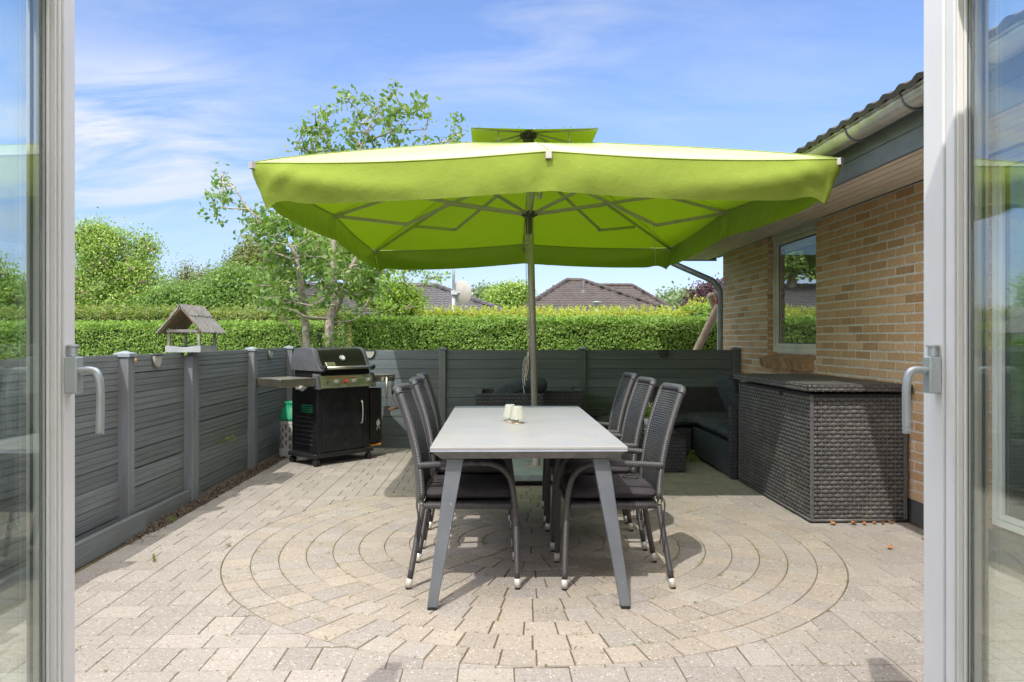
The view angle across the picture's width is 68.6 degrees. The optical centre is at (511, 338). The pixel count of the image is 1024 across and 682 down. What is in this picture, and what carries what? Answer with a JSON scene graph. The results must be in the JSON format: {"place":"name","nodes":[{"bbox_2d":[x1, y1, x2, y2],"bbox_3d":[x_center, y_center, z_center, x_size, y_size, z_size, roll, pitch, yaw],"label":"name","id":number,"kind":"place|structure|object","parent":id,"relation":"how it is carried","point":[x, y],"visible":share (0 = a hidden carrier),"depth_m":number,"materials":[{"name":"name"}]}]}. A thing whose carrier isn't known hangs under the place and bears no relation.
{"place":"outdoors","nodes":[
{"label":"outdoors","id":0,"kind":"place"},
{"bbox_2d":[0,448,1023,681],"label":"patio","id":1,"kind":"structure","parent":0,"point":[898,567],"depth_m":3.65,"materials":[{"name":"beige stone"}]},
{"bbox_2d":[26,0,104,681],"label":"door leaf","id":2,"kind":"object","parent":1,"relation":"on","point":[56,370],"visible":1,"depth_m":1.53,"materials":[{"name":"metal"}]},
{"bbox_2d":[0,346,294,610],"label":"fence","id":3,"kind":"object","parent":1,"relation":"on","point":[155,451],"visible":0.88,"depth_m":5.08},
{"bbox_2d":[152,354,163,367],"bbox_3d":[-2.481,0.152,5.260,0.030,0.095,0.120,0,0,-1],"label":"fence lamp","id":4,"kind":"object","parent":3,"relation":"attached to","point":[157,359],"visible":1,"depth_m":5.24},
{"bbox_2d":[156,304,225,351],"bbox_3d":[-2.489,-0.082,5.850,0.364,0.364,0.468,0,0,-1],"label":"bird feeder","id":5,"kind":"object","parent":3,"relation":"on","point":[182,318],"visible":1,"depth_m":5.73,"materials":[{"name":"wood"}]},
{"bbox_2d":[218,434,236,440],"bbox_3d":[-2.472,0.864,6.548,0.122,0.074,0.230,0,0,28],"label":"weed","id":6,"kind":"object","parent":3,"relation":"attached to","point":[226,438],"visible":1,"depth_m":6.55,"materials":[{"name":"green plant"}]},
{"bbox_2d":[268,349,273,357],"bbox_3d":[-2.535,0.155,7.900,0.030,0.095,0.120,0,0,-1],"label":"fence lamp","id":7,"kind":"object","parent":3,"relation":"attached to","point":[270,352],"visible":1,"depth_m":7.87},
{"bbox_2d":[144,452,286,532],"bbox_3d":[-2.454,1.258,6.731,0.207,0.024,3.760,0,0,-1],"label":"soil strip","id":8,"kind":"object","parent":1,"relation":"on","point":[224,481],"visible":0.29,"depth_m":6.26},
{"bbox_2d":[123,455,285,544],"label":"leaf litter","id":9,"kind":"object","parent":8,"relation":"on","point":[204,498],"visible":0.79,"depth_m":5.87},
{"bbox_2d":[279,401,297,457],"bbox_3d":[-2.340,0.960,8.054,0.302,0.580,0.302,0,0,-1],"label":"gas bottle","id":10,"kind":"object","parent":1,"relation":"on","point":[285,420],"visible":0.36,"depth_m":7.92,"materials":[{"name":"metal"}]},
{"bbox_2d":[256,347,394,466],"bbox_3d":[-1.869,0.667,7.675,0.587,1.166,1.400,0,0,41],"label":"gas grill","id":11,"kind":"object","parent":1,"relation":"on","point":[336,405],"visible":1,"depth_m":7.54,"materials":[{"name":"black metal"}]},
{"bbox_2d":[322,386,364,452],"bbox_3d":[-1.687,0.797,7.578,0.064,0.645,0.532,0,0,41],"label":"door","id":12,"kind":"structure","parent":11,"relation":"in","point":[343,409],"depth_m":7.58,"materials":[{"name":"metal"}]},
{"bbox_2d":[383,377,389,415],"bbox_3d":[-1.325,0.608,7.947,0.025,0.405,0.090,0,0,41],"label":"spatula","id":13,"kind":"object","parent":11,"relation":"hanging from","point":[386,412],"visible":1,"depth_m":7.94,"materials":[{"name":"metal"}]},
{"bbox_2d":[388,377,398,410],"bbox_3d":[-1.266,0.584,8.015,0.024,0.357,0.142,0,0,40],"label":"grill brush","id":14,"kind":"object","parent":11,"relation":"hanging from","point":[392,392],"visible":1,"depth_m":8.00,"materials":[{"name":"black plastic"}]},
{"bbox_2d":[392,383,520,589],"bbox_3d":[-0.295,0.747,3.980,0.667,1.011,0.522,0,0,-1],"label":"armchair","id":15,"kind":"object","parent":1,"relation":"on","point":[475,491],"visible":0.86,"depth_m":3.77,"materials":[{"name":"wicker"}]},
{"bbox_2d":[409,376,513,548],"bbox_3d":[-0.310,0.747,4.705,0.667,1.011,0.522,0,0,-1],"label":"armchair","id":16,"kind":"object","parent":1,"relation":"on","point":[422,393],"visible":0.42,"depth_m":4.52,"materials":[{"name":"wicker"}]},
{"bbox_2d":[416,372,509,522],"bbox_3d":[-0.342,0.747,5.312,0.667,1.011,0.522,0,0,-4],"label":"armchair","id":17,"kind":"object","parent":1,"relation":"on","point":[425,375],"visible":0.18,"depth_m":5.48,"materials":[{"name":"wicker"}]},
{"bbox_2d":[475,376,547,405],"bbox_3d":[-0.004,0.812,7.882,0.733,0.836,0.860,0,0,-1],"label":"lounge chair","id":18,"kind":"object","parent":1,"relation":"on","point":[512,392],"visible":0.36,"depth_m":7.46,"materials":[{"name":"wicker"}]},
{"bbox_2d":[294,347,741,447],"bbox_3d":[0.073,0.671,8.653,5.140,1.158,0.120,0,0,-1],"label":"fence","id":19,"kind":"object","parent":1,"relation":"on","point":[458,377],"visible":0.44,"depth_m":8.64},
{"bbox_2d":[365,350,374,357],"bbox_3d":[-1.626,0.172,8.586,0.120,0.095,0.030,0,0,-1],"label":"fence lamp","id":20,"kind":"object","parent":19,"relation":"attached to","point":[370,353],"visible":0.81,"depth_m":8.58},
{"bbox_2d":[658,350,668,357],"bbox_3d":[1.746,0.172,8.655,0.120,0.095,0.030,0,0,-1],"label":"fence lamp","id":21,"kind":"object","parent":19,"relation":"attached to","point":[663,353],"visible":1,"depth_m":8.65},
{"bbox_2d":[20,456,1018,678],"bbox_3d":[0.133,1.247,4.525,4.970,0.018,7.876,0,0,-1],"label":"joint moss","id":22,"kind":"object","parent":1,"relation":"on","point":[520,576],"visible":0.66,"depth_m":4.14,"materials":[{"name":"green plant"}]},
{"bbox_2d":[427,406,630,609],"bbox_3d":[0.057,0.875,4.537,0.941,0.750,2.143,0,0,-1],"label":"dining table","id":23,"kind":"object","parent":1,"relation":"on","point":[477,432],"visible":0.79,"depth_m":3.54,"materials":[{"name":"metal"}]},
{"bbox_2d":[503,404,515,421],"bbox_3d":[-0.012,0.449,4.571,0.088,0.101,0.088,0,0,-1],"label":"table lamp","id":24,"kind":"object","parent":23,"relation":"on","point":[507,410],"visible":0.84,"depth_m":4.54,"materials":[{"name":"white metal"}]},
{"bbox_2d":[510,406,524,423],"bbox_3d":[0.032,0.449,4.452,0.088,0.101,0.088,0,0,-1],"label":"table lamp","id":25,"kind":"object","parent":23,"relation":"on","point":[517,413],"visible":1,"depth_m":4.42,"materials":[{"name":"white metal"}]},
{"bbox_2d":[248,126,843,483],"bbox_3d":[0.176,-0.325,6.805,3.634,3.150,4.548,0,0,-1],"label":"parasol","id":26,"kind":"object","parent":1,"relation":"on","point":[531,198],"visible":0.99,"depth_m":6.13,"materials":[{"name":"fabric"}]},
{"bbox_2d":[542,387,582,409],"bbox_3d":[0.529,0.887,8.262,0.455,0.685,0.600,0,0,-1],"label":"lounge chair","id":27,"kind":"object","parent":1,"relation":"on","point":[573,396],"visible":0.23,"depth_m":7.96,"materials":[{"name":"black wicker"}]},
{"bbox_2d":[542,372,637,523],"bbox_3d":[0.550,0.747,5.311,0.667,1.011,0.522,0,0,1],"label":"armchair","id":28,"kind":"object","parent":1,"relation":"on","point":[621,399],"visible":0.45,"depth_m":5.41,"materials":[{"name":"wicker"}]},
{"bbox_2d":[545,376,656,551],"bbox_3d":[0.554,0.747,4.657,0.667,1.011,0.522,0,0,-1],"label":"armchair","id":29,"kind":"object","parent":1,"relation":"on","point":[636,409],"visible":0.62,"depth_m":4.66,"materials":[{"name":"wicker"}]},
{"bbox_2d":[554,383,685,590],"bbox_3d":[0.574,0.747,3.978,0.667,1.011,0.522,0,0,-1],"label":"armchair","id":30,"kind":"object","parent":1,"relation":"on","point":[575,490],"visible":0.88,"depth_m":3.80,"materials":[{"name":"wicker"}]},
{"bbox_2d":[605,428,686,471],"bbox_3d":[1.260,1.078,7.367,0.732,0.324,0.732,0,0,-1],"label":"coffee table","id":31,"kind":"object","parent":1,"relation":"on","point":[676,458],"visible":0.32,"depth_m":7.01,"materials":[{"name":"black wicker"}]},
{"bbox_2d":[644,403,651,430],"bbox_3d":[1.349,0.763,7.330,0.187,0.305,0.271,0,0,-14],"label":"flower pot","id":32,"kind":"object","parent":31,"relation":"on","point":[648,412],"visible":0.33,"depth_m":7.31,"materials":[{"name":"green plant"}]},
{"bbox_2d":[583,386,725,453],"bbox_3d":[1.566,0.882,8.274,1.970,0.675,0.720,0,0,-1],"label":"lounge sofa","id":33,"kind":"object","parent":1,"relation":"on","point":[701,399],"visible":0.32,"depth_m":8.56,"materials":[{"name":"fabric"}]},
{"bbox_2d":[687,450,697,460],"bbox_3d":[1.833,1.181,7.595,0.117,0.116,0.180,0,0,19],"label":"weed","id":34,"kind":"object","parent":1,"relation":"on","point":[691,451],"visible":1,"depth_m":7.58,"materials":[{"name":"green plant"}]},
{"bbox_2d":[683,373,738,478],"bbox_3d":[2.250,0.787,7.617,0.670,0.907,1.900,0,0,-1],"label":"lounge sofa","id":35,"kind":"object","parent":1,"relation":"on","point":[715,439],"visible":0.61,"depth_m":7.07,"materials":[{"name":"fabric"}]},
{"bbox_2d":[733,373,912,521],"bbox_3d":[2.321,0.763,5.834,0.720,0.957,1.595,0,0,-1],"label":"storage box","id":36,"kind":"object","parent":1,"relation":"on","point":[818,448],"visible":0.98,"depth_m":5.11,"materials":[{"name":"grey wicker"}]},
{"bbox_2d":[902,0,988,681],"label":"door leaf","id":37,"kind":"object","parent":1,"relation":"on","point":[954,370],"visible":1,"depth_m":1.52,"materials":[{"name":"metal"}]},
{"bbox_2d":[0,0,1023,296],"label":"sky","id":38,"kind":"structure","parent":0,"point":[167,91],"materials":[{"name":"blue"}]},
{"bbox_2d":[592,301,600,308],"bbox_3d":[2.260,0.122,20.050,0.250,2.256,0.250,0,0,-1],"label":"street lamp","id":39,"kind":"object","parent":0,"point":[596,303],"visible":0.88,"depth_m":20.00,"materials":[{"name":"white metal"}]},
{"bbox_2d":[519,278,682,313],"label":"house","id":40,"kind":"structure","parent":0,"point":[572,292],"depth_m":30.39,"materials":[{"name":"brown tile"}]},
{"label":"lawn","id":41,"kind":"structure","parent":0,"visible":0},
{"bbox_2d":[0,250,25,316],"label":"garden tree","id":42,"kind":"object","parent":41,"relation":"on","point":[12,287],"visible":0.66,"depth_m":19.40,"materials":[{"name":"green plant"}]},
{"bbox_2d":[75,207,178,316],"bbox_3d":[-17.001,-2.127,31.488,6.356,6.770,4.060,0,0,-1],"label":"broadleaf tree","id":43,"kind":"object","parent":41,"relation":"on","point":[105,273],"visible":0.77,"depth_m":30.98,"materials":[{"name":"green plant"}]},
{"bbox_2d":[0,318,324,359],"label":"hedge","id":44,"kind":"object","parent":41,"relation":"on","point":[108,340],"visible":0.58,"depth_m":11.44,"materials":[{"name":"green plant"}]},
{"bbox_2d":[125,268,201,316],"bbox_3d":[-12.608,-0.730,28.736,4.212,3.966,3.417,0,0,-1],"label":"shrub","id":45,"kind":"object","parent":41,"relation":"on","point":[166,293],"visible":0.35,"depth_m":27.95,"materials":[{"name":"green plant"}]},
{"bbox_2d":[0,302,352,346],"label":"hedge","id":46,"kind":"object","parent":41,"relation":"on","point":[126,314],"visible":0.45,"depth_m":14.16,"materials":[{"name":"green plant"}]},
{"bbox_2d":[163,256,220,286],"bbox_3d":[-14.498,-1.284,33.738,4.118,5.071,2.759,0,0,-1],"label":"thin tree","id":47,"kind":"object","parent":41,"relation":"on","point":[186,273],"visible":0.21,"depth_m":33.48,"materials":[{"name":"green plant"}]},
{"bbox_2d":[176,256,281,316],"bbox_3d":[-9.895,-0.869,26.871,3.964,4.244,3.241,0,0,29],"label":"maple tree","id":48,"kind":"object","parent":41,"relation":"on","point":[227,284],"visible":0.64,"depth_m":26.04,"materials":[{"name":"green plant"}]},
{"bbox_2d":[212,232,309,292],"bbox_3d":[-10.037,-1.638,29.780,3.871,5.786,2.861,0,0,-1],"label":"pear tree","id":49,"kind":"object","parent":41,"relation":"on","point":[255,250],"visible":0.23,"depth_m":29.36,"materials":[{"name":"green plant"}]},
{"bbox_2d":[197,78,469,347],"bbox_3d":[-2.332,-1.123,10.146,3.549,4.798,1.786,0,0,-1],"label":"apple tree","id":50,"kind":"object","parent":41,"relation":"on","point":[369,285],"visible":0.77,"depth_m":9.94,"materials":[{"name":"green plant"}]},
{"bbox_2d":[290,228,397,283],"bbox_3d":[-5.878,-2.399,27.909,4.892,7.299,3.854,0,0,-1],"label":"maple tree","id":51,"kind":"object","parent":41,"relation":"on","point":[337,245],"visible":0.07,"depth_m":26.98,"materials":[{"name":"green plant"}]},
{"bbox_2d":[244,282,508,346],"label":"house","id":52,"kind":"structure","parent":41,"relation":"on","point":[441,294],"depth_m":25.61,"materials":[{"name":"tile"}]},
{"bbox_2d":[347,268,456,316],"bbox_3d":[-1.977,-0.047,12.733,1.870,2.596,1.352,0,0,26],"label":"plum bush","id":53,"kind":"object","parent":41,"relation":"on","point":[396,297],"visible":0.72,"depth_m":12.65,"materials":[{"name":"green plant"}]},
{"bbox_2d":[451,269,473,309],"bbox_3d":[-1.258,-0.643,19.034,0.556,3.786,0.560,0,0,-1],"label":"antenna mast","id":54,"kind":"object","parent":41,"relation":"on","point":[463,293],"visible":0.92,"depth_m":18.89,"materials":[{"name":"metal"}]},
{"bbox_2d":[463,277,500,298],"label":"tree","id":55,"kind":"object","parent":41,"relation":"on","point":[477,291],"visible":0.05,"depth_m":54.28,"materials":[{"name":"green plant"}]},
{"bbox_2d":[478,273,537,309],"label":"lime tree","id":56,"kind":"object","parent":41,"relation":"on","point":[510,294],"visible":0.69,"depth_m":45.22,"materials":[{"name":"green plant"}]},
{"bbox_2d":[343,313,716,349],"bbox_3d":[0.860,0.431,11.549,6.727,1.638,1.428,0,0,-1],"label":"hedge","id":57,"kind":"object","parent":41,"relation":"on","point":[624,332],"visible":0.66,"depth_m":10.95,"materials":[{"name":"green plant"}]},
{"bbox_2d":[385,303,709,325],"bbox_3d":[0.819,0.305,13.692,6.268,1.890,1.144,0,0,-1],"label":"hedge","id":58,"kind":"object","parent":41,"relation":"on","point":[617,310],"visible":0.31,"depth_m":13.36,"materials":[{"name":"green plant"}]},
{"bbox_2d":[599,283,673,307],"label":"house","id":59,"kind":"structure","parent":41,"relation":"on","point":[633,289],"depth_m":39.41,"materials":[{"name":"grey tile"}]},
{"bbox_2d":[653,281,694,304],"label":"tree","id":60,"kind":"object","parent":41,"relation":"on","point":[665,296],"visible":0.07,"depth_m":59.89,"materials":[{"name":"green plant"}]},
{"bbox_2d":[665,286,695,308],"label":"tree","id":61,"kind":"object","parent":41,"relation":"on","point":[677,303],"visible":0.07,"depth_m":49.81,"materials":[{"name":"green plant"}]},
{"bbox_2d":[679,293,715,325],"bbox_3d":[4.646,0.219,13.268,3.341,2.061,1.364,0,0,-1],"label":"tree","id":62,"kind":"object","parent":41,"relation":"on","point":[705,307],"visible":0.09,"depth_m":12.83,"materials":[{"name":"green plant"}]},
{"bbox_2d":[675,273,722,311],"bbox_3d":[8.319,-0.774,31.083,3.062,4.053,3.008,0,0,-1],"label":"copper tree","id":63,"kind":"object","parent":41,"relation":"on","point":[705,289],"visible":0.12,"depth_m":30.75,"materials":[{"name":"purple plant"}]},
{"bbox_2d":[693,291,717,349],"bbox_3d":[3.335,0.272,10.975,3.727,2.028,1.449,0,0,-24],"label":"swing frame","id":64,"kind":"object","parent":41,"relation":"on","point":[712,297],"visible":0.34,"depth_m":9.97,"materials":[{"name":"wood"}]},
{"bbox_2d":[671,10,1023,571],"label":"brick house","id":65,"kind":"structure","parent":41,"relation":"on","point":[834,286],"depth_m":5.14,"materials":[{"name":"brick"}]},
{"bbox_2d":[773,226,815,353],"bbox_3d":[2.761,-0.457,7.241,0.060,1.183,1.166,0,0,-1],"label":"window","id":66,"kind":"structure","parent":65,"relation":"in","point":[794,255],"depth_m":7.32,"materials":[{"name":"glass"}]},
{"bbox_2d":[992,145,1023,535],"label":"glazed door","id":67,"kind":"structure","parent":65,"relation":"in","point":[1007,167],"depth_m":4.23,"materials":[{"name":"white paint"}]}
]}

